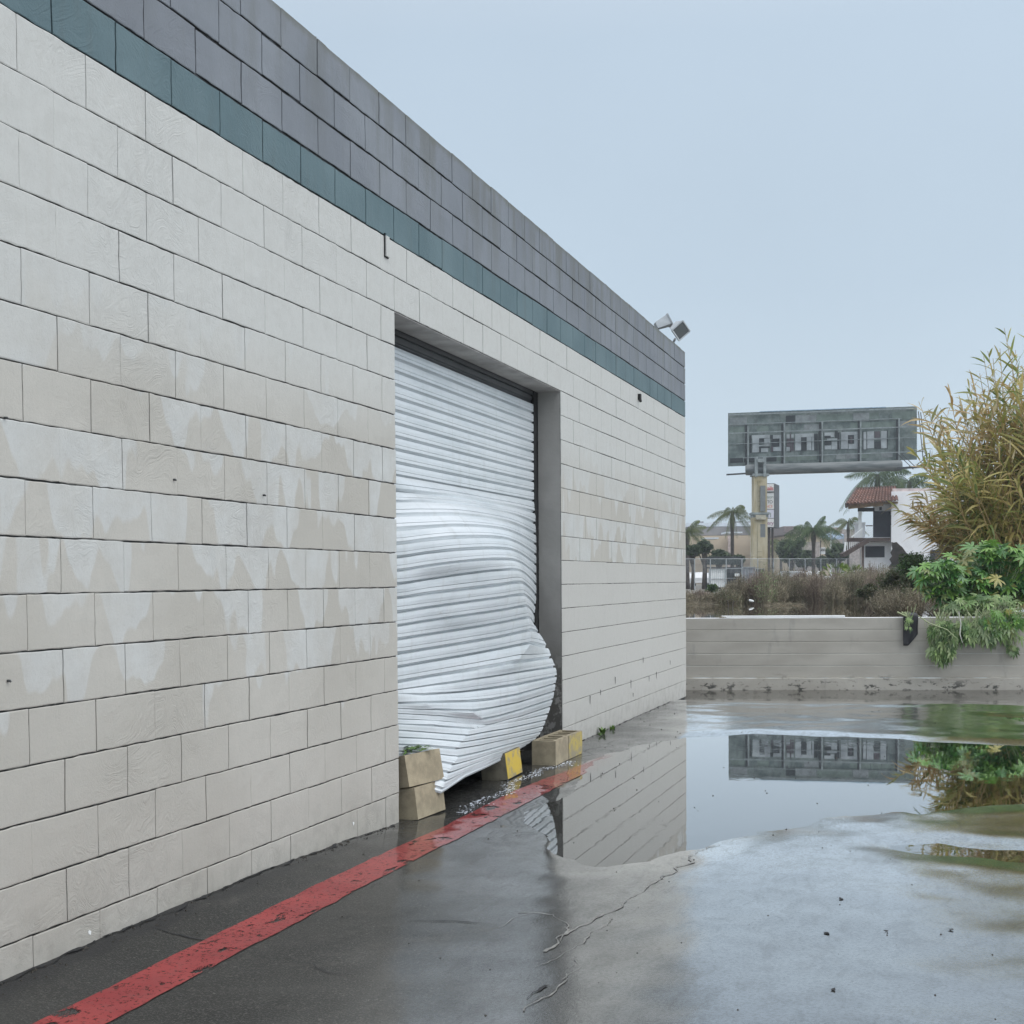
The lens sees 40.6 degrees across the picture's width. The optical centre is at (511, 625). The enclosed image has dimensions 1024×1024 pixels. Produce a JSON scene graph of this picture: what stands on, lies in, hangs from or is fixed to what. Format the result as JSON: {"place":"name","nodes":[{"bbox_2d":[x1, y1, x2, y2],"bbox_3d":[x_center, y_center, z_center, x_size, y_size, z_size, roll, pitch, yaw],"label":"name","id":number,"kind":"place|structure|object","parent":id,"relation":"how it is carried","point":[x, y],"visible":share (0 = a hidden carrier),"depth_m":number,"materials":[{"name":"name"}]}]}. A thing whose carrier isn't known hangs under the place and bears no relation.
{"place":"outdoors","nodes":[
{"label":"outdoors","id":0,"kind":"place"},
{"bbox_2d":[0,698,1023,1023],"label":"ground","id":1,"kind":"structure","parent":0,"point":[728,930],"depth_m":5.70,"materials":[{"name":"concrete"}]},
{"bbox_2d":[33,758,599,1023],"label":"painted red line","id":2,"kind":"object","parent":1,"relation":"on","point":[194,959],"visible":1,"depth_m":5.83,"materials":[{"name":"paint"}]},
{"bbox_2d":[0,701,669,997],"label":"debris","id":3,"kind":"object","parent":1,"relation":"on","point":[183,905],"visible":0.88,"depth_m":5.70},
{"bbox_2d":[0,0,685,980],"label":"warehouse","id":4,"kind":"structure","parent":1,"relation":"on","point":[342,434],"depth_m":6.65,"materials":[{"name":"concrete"}]},
{"bbox_2d":[394,347,556,792],"bbox_3d":[-0.136,-0.400,9.901,0.499,2.792,3.625,0,2,18],"label":"roll up door","id":5,"kind":"structure","parent":4,"relation":"in","point":[476,674],"depth_m":9.27,"materials":[{"name":"white paint"}]},
{"bbox_2d":[654,313,672,329],"bbox_3d":[1.755,-3.494,16.242,0.252,0.304,0.149,0,2,0],"label":"floodlight","id":6,"kind":"object","parent":4,"relation":"on","point":[665,321],"visible":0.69,"depth_m":16.18,"materials":[{"name":"metal"}]},
{"bbox_2d":[669,320,690,342],"bbox_3d":[2.012,-3.511,16.648,0.262,0.307,0.256,0,2,18],"label":"floodlight","id":7,"kind":"object","parent":4,"relation":"on","point":[680,330],"visible":0.87,"depth_m":16.60,"materials":[{"name":"metal"}]},
{"bbox_2d":[398,781,444,819],"bbox_3d":[-0.588,1.074,8.512,0.212,0.212,0.400,0,2,22],"label":"concrete block","id":8,"kind":"object","parent":1,"relation":"on","point":[417,802],"depth_m":8.35,"materials":[{"name":"concrete"}]},
{"bbox_2d":[397,748,443,787],"bbox_3d":[-0.615,0.884,8.511,0.220,0.220,0.400,1,2,29],"label":"concrete block","id":9,"kind":"object","parent":8,"relation":"on","point":[419,768],"depth_m":8.42,"materials":[{"name":"concrete"}]},
{"bbox_2d":[403,745,433,754],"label":"leaf sprig","id":10,"kind":"object","parent":9,"relation":"on","point":[411,748],"visible":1,"depth_m":8.50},
{"bbox_2d":[481,747,522,780],"bbox_3d":[-0.078,1.012,10.089,0.214,0.212,0.400,0,2,16],"label":"concrete block","id":11,"kind":"object","parent":1,"relation":"on","point":[508,765],"depth_m":9.91,"materials":[{"name":"yellow paint"}]},
{"bbox_2d":[0,703,1023,1023],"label":"grit","id":12,"kind":"object","parent":1,"relation":"on","point":[420,867],"visible":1,"depth_m":6.06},
{"bbox_2d":[458,761,578,813],"bbox_3d":[0.056,1.114,9.776,0.284,0.023,2.610,0,2,18],"label":"foam","id":13,"kind":"object","parent":1,"relation":"on","point":[477,801],"visible":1,"depth_m":9.48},
{"bbox_2d":[532,735,567,765],"bbox_3d":[0.303,0.985,10.913,0.197,0.190,0.403,0,2,18],"label":"concrete block","id":14,"kind":"object","parent":1,"relation":"on","point":[550,750],"depth_m":10.74,"materials":[{"name":"concrete"}]},
{"bbox_2d":[547,730,581,758],"bbox_3d":[0.427,0.973,11.303,0.200,0.190,0.403,0,2,18],"label":"concrete block","id":15,"kind":"object","parent":1,"relation":"on","point":[574,743],"depth_m":11.27,"materials":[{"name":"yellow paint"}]},
{"bbox_2d":[598,727,605,733],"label":"weed","id":16,"kind":"object","parent":1,"relation":"on","point":[602,730],"visible":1,"depth_m":12.87,"materials":[{"name":"green plant"}]},
{"bbox_2d":[499,836,746,1010],"bbox_3d":[0.442,1.229,6.284,0.546,0.019,3.411,0,2,22],"label":"silted crack","id":17,"kind":"object","parent":1,"relation":"on","point":[585,938],"visible":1,"depth_m":5.72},
{"bbox_2d":[523,700,1023,866],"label":"puddle water","id":18,"kind":"structure","parent":1,"relation":"on","point":[644,790],"depth_m":9.48,"materials":[{"name":"liquid"}]},
{"bbox_2d":[686,617,1023,689],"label":"retaining wall","id":19,"kind":"structure","parent":1,"relation":"on","point":[846,653],"depth_m":22.35,"materials":[{"name":"concrete"}]},
{"bbox_2d":[723,615,844,617],"bbox_3d":[4.391,-0.140,22.456,1.967,0.033,0.100,0,2,5],"label":"white plank","id":20,"kind":"object","parent":19,"relation":"on","point":[796,616],"visible":1,"depth_m":22.41,"materials":[{"name":"paint"}]},
{"bbox_2d":[897,604,916,631],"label":"castor bean plant","id":21,"kind":"object","parent":19,"relation":"hanging from","point":[908,620],"visible":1,"depth_m":22.00,"materials":[{"name":"green plant"}]},
{"bbox_2d":[903,613,917,645],"bbox_3d":[6.386,0.063,22.230,0.234,0.527,0.154,0,2,5],"label":"black cloth","id":22,"kind":"object","parent":19,"relation":"hanging from","point":[908,637],"visible":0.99,"depth_m":22.17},
{"bbox_2d":[925,605,959,669],"bbox_3d":[6.848,0.193,22.010,0.551,1.032,0.342,-1,2,-12],"label":"castor bean plant","id":23,"kind":"object","parent":19,"relation":"hanging from","point":[942,649],"visible":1,"depth_m":21.95,"materials":[{"name":"green plant"}]},
{"bbox_2d":[918,615,956,638],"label":"bare stalk","id":24,"kind":"object","parent":23,"relation":"attached to","point":[936,626],"visible":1,"depth_m":21.91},
{"bbox_2d":[938,592,1023,616],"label":"castor bean plant","id":25,"kind":"object","parent":19,"relation":"on","point":[960,604],"visible":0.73,"depth_m":22.48,"materials":[{"name":"green plant"}]},
{"bbox_2d":[946,602,1018,651],"bbox_3d":[7.459,0.047,21.984,1.156,0.827,0.324,0,2,-2],"label":"castor bean plant","id":26,"kind":"object","parent":19,"relation":"on","point":[972,634],"visible":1,"depth_m":21.94,"materials":[{"name":"green plant"}]},
{"bbox_2d":[958,611,962,642],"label":"bare stalk","id":27,"kind":"object","parent":26,"relation":"hanging from","point":[960,626],"visible":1,"depth_m":21.88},
{"bbox_2d":[978,597,1023,640],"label":"castor bean plant","id":28,"kind":"object","parent":19,"relation":"hanging from","point":[1012,619],"visible":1,"depth_m":21.92,"materials":[{"name":"green plant"}]},
{"bbox_2d":[1000,611,1023,659],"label":"castor bean plant","id":29,"kind":"object","parent":19,"relation":"hanging from","point":[1014,651],"visible":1,"depth_m":21.97,"materials":[{"name":"green plant"}]},
{"bbox_2d":[272,0,1023,665],"label":"sky","id":30,"kind":"structure","parent":0,"point":[828,195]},
{"bbox_2d":[690,572,708,584],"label":"parked car","id":31,"kind":"object","parent":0,"point":[698,577],"visible":0.09,"depth_m":127.18,"materials":[{"name":"white paint"}]},
{"bbox_2d":[686,584,723,594],"bbox_3d":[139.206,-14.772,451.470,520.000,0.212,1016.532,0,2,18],"label":"field","id":32,"kind":"structure","parent":0,"point":[698,587],"depth_m":99.95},
{"bbox_2d":[686,544,700,589],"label":"round tree","id":33,"kind":"object","parent":32,"relation":"on","point":[693,551],"visible":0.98,"depth_m":95.81,"materials":[{"name":"green plant"}]},
{"bbox_2d":[685,590,702,602],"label":"dry shrub","id":34,"kind":"object","parent":32,"relation":"on","point":[691,596],"visible":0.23,"depth_m":38.43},
{"bbox_2d":[687,589,710,599],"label":"dry shrub","id":35,"kind":"object","parent":32,"relation":"on","point":[698,593],"visible":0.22,"depth_m":40.28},
{"bbox_2d":[685,520,715,588],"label":"palm tree","id":36,"kind":"object","parent":32,"relation":"on","point":[691,530],"visible":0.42,"depth_m":103.95,"materials":[{"name":"plant"}]},
{"bbox_2d":[697,539,713,588],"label":"round tree","id":37,"kind":"object","parent":32,"relation":"on","point":[705,546],"visible":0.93,"depth_m":99.94,"materials":[{"name":"green plant"}]},
{"bbox_2d":[695,591,721,603],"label":"dry shrub","id":38,"kind":"object","parent":32,"relation":"on","point":[710,598],"visible":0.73,"depth_m":38.88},
{"bbox_2d":[704,584,718,592],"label":"green bush","id":39,"kind":"object","parent":32,"relation":"on","point":[712,587],"visible":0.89,"depth_m":59.87,"materials":[{"name":"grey plant"}]},
{"bbox_2d":[709,569,725,586],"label":"corrugated panel","id":40,"kind":"object","parent":32,"relation":"on","point":[717,579],"visible":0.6,"depth_m":96.03,"materials":[{"name":"white paint"}]},
{"bbox_2d":[685,521,750,583],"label":"beige store","id":41,"kind":"structure","parent":32,"relation":"on","point":[715,536],"depth_m":214.85,"materials":[{"name":"paint"}]},
{"bbox_2d":[709,549,731,588],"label":"round tree","id":42,"kind":"object","parent":32,"relation":"on","point":[719,553],"visible":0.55,"depth_m":103.91,"materials":[{"name":"green plant"}]},
{"bbox_2d":[705,557,742,588],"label":"shelter frame","id":43,"kind":"object","parent":32,"relation":"on","point":[736,560],"visible":0.64,"depth_m":100.60,"materials":[{"name":"metal"}]},
{"bbox_2d":[711,587,743,603],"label":"dry shrub","id":44,"kind":"object","parent":32,"relation":"on","point":[724,595],"visible":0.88,"depth_m":38.86,"materials":[{"name":"brown plant"}]},
{"bbox_2d":[706,505,750,566],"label":"palm tree","id":45,"kind":"object","parent":32,"relation":"on","point":[736,511],"visible":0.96,"depth_m":117.88,"materials":[{"name":"plant"}]},
{"bbox_2d":[727,568,740,583],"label":"screened panel","id":46,"kind":"object","parent":32,"relation":"on","point":[733,574],"visible":0.47,"depth_m":96.03,"materials":[{"name":"metal"}]},
{"bbox_2d":[723,572,755,602],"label":"dry shrub","id":47,"kind":"object","parent":32,"relation":"on","point":[739,586],"visible":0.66,"depth_m":40.78,"materials":[{"name":"plant"}]},
{"bbox_2d":[742,567,755,581],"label":"corrugated panel","id":48,"kind":"object","parent":32,"relation":"on","point":[749,570],"visible":0.41,"depth_m":94.02,"materials":[{"name":"metal"}]},
{"bbox_2d":[741,566,781,602],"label":"dry shrub","id":49,"kind":"object","parent":32,"relation":"on","point":[754,590],"visible":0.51,"depth_m":40.60,"materials":[{"name":"plant"}]},
{"bbox_2d":[750,562,780,604],"bbox_3d":[6.655,-1.058,36.458,0.890,1.220,0.912,0,2,18],"label":"dry shrub","id":50,"kind":"object","parent":32,"relation":"on","point":[766,593],"visible":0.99,"depth_m":36.41,"materials":[{"name":"brown plant"}]},
{"bbox_2d":[686,559,858,588],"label":"chain link fence","id":51,"kind":"object","parent":32,"relation":"on","point":[726,568],"visible":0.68,"depth_m":92.00,"materials":[{"name":"metal"}]},
{"bbox_2d":[767,483,778,576],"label":"tenant sign","id":52,"kind":"object","parent":32,"relation":"on","point":[773,502],"visible":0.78,"depth_m":126.74,"materials":[{"name":"metal"}]},
{"bbox_2d":[755,580,791,602],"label":"dry shrub","id":53,"kind":"object","parent":32,"relation":"on","point":[780,596],"visible":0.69,"depth_m":39.88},
{"bbox_2d":[768,564,789,583],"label":"dry shrub","id":54,"kind":"object","parent":32,"relation":"on","point":[775,575],"visible":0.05,"depth_m":42.99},
{"bbox_2d":[770,534,795,571],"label":"palm tree","id":55,"kind":"object","parent":32,"relation":"on","point":[777,541],"visible":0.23,"depth_m":149.94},
{"bbox_2d":[771,573,796,601],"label":"dry shrub","id":56,"kind":"object","parent":32,"relation":"on","point":[784,582],"visible":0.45,"depth_m":40.55,"materials":[{"name":"brown plant"}]},
{"bbox_2d":[777,566,797,579],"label":"dry shrub","id":57,"kind":"object","parent":32,"relation":"on","point":[784,571],"visible":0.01,"depth_m":44.37,"materials":[{"name":"brown plant"}]},
{"bbox_2d":[775,537,806,570],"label":"round tree","id":58,"kind":"object","parent":32,"relation":"on","point":[780,552],"visible":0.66,"depth_m":134.55,"materials":[{"name":"green plant"}]},
{"bbox_2d":[787,575,810,601],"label":"dry shrub","id":59,"kind":"object","parent":32,"relation":"on","point":[797,596],"visible":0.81,"depth_m":40.39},
{"bbox_2d":[783,567,821,588],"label":"dry shrub","id":60,"kind":"object","parent":32,"relation":"on","point":[804,571],"visible":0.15,"depth_m":43.72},
{"bbox_2d":[794,550,811,568],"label":"round tree","id":61,"kind":"object","parent":32,"relation":"on","point":[807,554],"visible":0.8,"depth_m":127.45,"materials":[{"name":"green plant"}]},
{"bbox_2d":[793,570,813,585],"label":"dry shrub","id":62,"kind":"object","parent":32,"relation":"on","point":[805,577],"visible":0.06,"depth_m":43.58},
{"bbox_2d":[781,516,843,572],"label":"palm tree","id":63,"kind":"object","parent":32,"relation":"on","point":[815,531],"visible":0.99,"depth_m":104.89,"materials":[{"name":"plant"}]},
{"bbox_2d":[770,526,861,575],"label":"tan store","id":64,"kind":"structure","parent":32,"relation":"on","point":[781,532],"depth_m":198.24,"materials":[{"name":"beige paint"}]},
{"bbox_2d":[797,572,834,602],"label":"dry shrub","id":65,"kind":"object","parent":32,"relation":"on","point":[814,588],"visible":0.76,"depth_m":40.05,"materials":[{"name":"plant"}]},
{"bbox_2d":[806,568,832,589],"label":"dry shrub","id":66,"kind":"object","parent":32,"relation":"on","point":[820,572],"visible":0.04,"depth_m":44.18,"materials":[{"name":"brown plant"}]},
{"bbox_2d":[815,555,828,570],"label":"round tree","id":67,"kind":"object","parent":32,"relation":"on","point":[825,559],"visible":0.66,"depth_m":125.73,"materials":[{"name":"green plant"}]},
{"bbox_2d":[820,540,824,558],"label":"street sign","id":68,"kind":"object","parent":32,"relation":"on","point":[822,550],"visible":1,"depth_m":100.00,"materials":[{"name":"white paint"}]},
{"bbox_2d":[726,406,928,569],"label":"billboard","id":69,"kind":"object","parent":32,"relation":"on","point":[763,446],"visible":0.95,"depth_m":110.49,"materials":[{"name":"metal"}]},
{"bbox_2d":[824,569,843,584],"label":"dry shrub","id":70,"kind":"object","parent":32,"relation":"on","point":[833,576],"visible":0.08,"depth_m":48.35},
{"bbox_2d":[820,577,851,603],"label":"dry shrub","id":71,"kind":"object","parent":32,"relation":"on","point":[835,594],"visible":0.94,"depth_m":38.38,"materials":[{"name":"plant"}]},
{"bbox_2d":[821,562,850,583],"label":"fan palm","id":72,"kind":"object","parent":32,"relation":"on","point":[836,567],"visible":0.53,"depth_m":55.89,"materials":[{"name":"green plant"}]},
{"bbox_2d":[824,543,849,570],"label":"round tree","id":73,"kind":"object","parent":32,"relation":"on","point":[835,553],"visible":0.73,"depth_m":131.49,"materials":[{"name":"green plant"}]},
{"bbox_2d":[833,569,849,585],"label":"dry shrub","id":74,"kind":"object","parent":32,"relation":"on","point":[846,572],"visible":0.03,"depth_m":46.02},
{"bbox_2d":[828,517,865,565],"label":"palm tree","id":75,"kind":"object","parent":32,"relation":"on","point":[841,523],"visible":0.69,"depth_m":139.90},
{"bbox_2d":[835,568,868,602],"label":"dry shrub","id":76,"kind":"object","parent":32,"relation":"on","point":[853,584],"visible":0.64,"depth_m":38.82,"materials":[{"name":"brown plant"}]},
{"bbox_2d":[838,563,866,575],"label":"fan palm","id":77,"kind":"object","parent":32,"relation":"on","point":[845,567],"visible":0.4,"depth_m":52.06,"materials":[{"name":"green plant"}]},
{"bbox_2d":[844,564,873,601],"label":"dry shrub","id":78,"kind":"object","parent":32,"relation":"on","point":[865,574],"visible":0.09,"depth_m":40.35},
{"bbox_2d":[849,565,872,578],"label":"dry shrub","id":79,"kind":"object","parent":32,"relation":"on","point":[860,572],"visible":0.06,"depth_m":45.86,"materials":[{"name":"brown plant"}]},
{"bbox_2d":[855,568,888,602],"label":"dry shrub","id":80,"kind":"object","parent":32,"relation":"on","point":[871,579],"visible":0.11,"depth_m":38.55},
{"bbox_2d":[860,561,883,575],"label":"dry shrub","id":81,"kind":"object","parent":32,"relation":"on","point":[870,568],"visible":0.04,"depth_m":48.65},
{"bbox_2d":[841,469,910,520],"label":"palm tree","id":82,"kind":"object","parent":32,"relation":"on","point":[885,475],"visible":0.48,"depth_m":117.61,"materials":[{"name":"plant"}]},
{"bbox_2d":[867,564,899,580],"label":"dry shrub","id":83,"kind":"object","parent":32,"relation":"on","point":[883,572],"visible":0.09,"depth_m":46.19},
{"bbox_2d":[840,485,968,573],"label":"white house","id":84,"kind":"structure","parent":32,"relation":"on","point":[886,536],"depth_m":89.12,"materials":[{"name":"paint"}]},
{"bbox_2d":[865,546,884,556],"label":"boarded window","id":85,"kind":"structure","parent":84,"relation":"in","point":[870,551],"depth_m":89.93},
{"bbox_2d":[930,550,945,560],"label":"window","id":86,"kind":"structure","parent":84,"relation":"in","point":[931,554],"depth_m":89.07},
{"bbox_2d":[881,473,935,487],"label":"palm tree","id":87,"kind":"object","parent":32,"relation":"on","point":[912,482],"visible":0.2,"depth_m":121.54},
{"bbox_2d":[732,554,745,566],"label":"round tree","id":88,"kind":"object","parent":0,"point":[739,555],"visible":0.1,"depth_m":107.80,"materials":[{"name":"green plant"}]},
{"bbox_2d":[827,533,843,572],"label":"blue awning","id":89,"kind":"object","parent":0,"point":[838,537],"visible":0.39,"depth_m":168.00,"materials":[{"name":"fabric"}]},
{"bbox_2d":[685,690,1023,700],"bbox_3d":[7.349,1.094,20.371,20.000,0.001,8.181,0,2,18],"label":"curb","id":90,"kind":"structure","parent":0,"point":[1006,695],"depth_m":21.40,"materials":[{"name":"concrete"}]},
{"bbox_2d":[686,602,1023,617],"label":"ground","id":91,"kind":"structure","parent":0,"point":[759,609],"depth_m":30.52,"materials":[{"name":"soil"}]},
{"bbox_2d":[686,599,722,604],"bbox_3d":[5.213,-0.655,37.986,1.374,0.314,0.907,0,2,18],"label":"branch heap","id":92,"kind":"object","parent":91,"relation":"on","point":[699,603],"visible":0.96,"depth_m":37.92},
{"bbox_2d":[767,597,806,605],"bbox_3d":[7.096,-0.598,36.010,1.060,0.319,1.025,-1,2,-14],"label":"branch heap","id":93,"kind":"object","parent":91,"relation":"on","point":[785,604],"visible":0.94,"depth_m":35.90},
{"bbox_2d":[853,583,883,608],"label":"green bush","id":94,"kind":"object","parent":91,"relation":"on","point":[868,589],"visible":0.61,"depth_m":30.91,"materials":[{"name":"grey plant"}]},
{"bbox_2d":[864,584,899,612],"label":"dry shrub","id":95,"kind":"object","parent":91,"relation":"on","point":[874,606],"visible":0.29,"depth_m":27.48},
{"bbox_2d":[875,568,911,593],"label":"green bush","id":96,"kind":"object","parent":91,"relation":"on","point":[892,577],"visible":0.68,"depth_m":28.91,"materials":[{"name":"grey plant"}]},
{"bbox_2d":[874,584,931,615],"bbox_3d":[7.245,-0.488,25.517,1.153,0.720,1.288,0,2,18],"label":"dry shrub","id":97,"kind":"object","parent":91,"relation":"on","point":[895,606],"visible":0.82,"depth_m":25.35,"materials":[{"name":"plant"}]},
{"bbox_2d":[891,551,927,590],"bbox_3d":[8.683,-0.960,30.018,0.802,1.332,0.834,1,2,37],"label":"green bush","id":98,"kind":"object","parent":91,"relation":"on","point":[914,560],"visible":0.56,"depth_m":29.91,"materials":[{"name":"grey plant"}]},
{"bbox_2d":[900,587,931,607],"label":"green bush","id":99,"kind":"object","parent":91,"relation":"on","point":[903,588],"visible":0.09,"depth_m":26.38,"materials":[{"name":"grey plant"}]},
{"bbox_2d":[912,597,951,616],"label":"dry shrub","id":100,"kind":"object","parent":91,"relation":"on","point":[930,605],"visible":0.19,"depth_m":24.91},
{"bbox_2d":[920,556,951,575],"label":"green bush","id":101,"kind":"object","parent":91,"relation":"on","point":[929,560],"visible":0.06,"depth_m":28.54,"materials":[{"name":"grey plant"}]},
{"bbox_2d":[905,559,969,616],"bbox_3d":[7.040,-0.622,22.944,1.056,0.968,0.585,0,2,0],"label":"castor bean plant","id":102,"kind":"object","parent":91,"relation":"on","point":[941,569],"visible":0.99,"depth_m":22.88,"materials":[{"name":"green plant"}]},
{"bbox_2d":[885,490,1019,564],"bbox_3d":[9.884,-1.752,29.738,3.450,2.778,2.917,-1,2,-20],"label":"giant reed","id":103,"kind":"object","parent":91,"relation":"on","point":[924,526],"visible":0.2,"depth_m":29.64,"materials":[{"name":"plant"}]},
{"bbox_2d":[901,370,1023,607],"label":"giant reed","id":104,"kind":"object","parent":91,"relation":"on","point":[935,441],"visible":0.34,"depth_m":28.39,"materials":[{"name":"plant"}]},
{"bbox_2d":[919,566,1006,616],"bbox_3d":[7.496,-0.508,23.183,1.471,0.977,0.849,0,2,-2],"label":"castor bean plant","id":105,"kind":"object","parent":91,"relation":"on","point":[976,584],"visible":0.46,"depth_m":23.07,"materials":[{"name":"green plant"}]},
{"bbox_2d":[905,430,1023,609],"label":"giant reed","id":106,"kind":"object","parent":91,"relation":"on","point":[979,521],"visible":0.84,"depth_m":27.18,"materials":[{"name":"plant"}]},
{"bbox_2d":[941,539,1023,607],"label":"castor bean plant","id":107,"kind":"object","parent":91,"relation":"on","point":[992,555],"visible":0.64,"depth_m":23.52,"materials":[{"name":"green plant"}]},
{"bbox_2d":[966,314,1023,604],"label":"giant reed","id":108,"kind":"object","parent":91,"relation":"on","point":[996,392],"visible":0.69,"depth_m":27.65,"materials":[{"name":"plant"}]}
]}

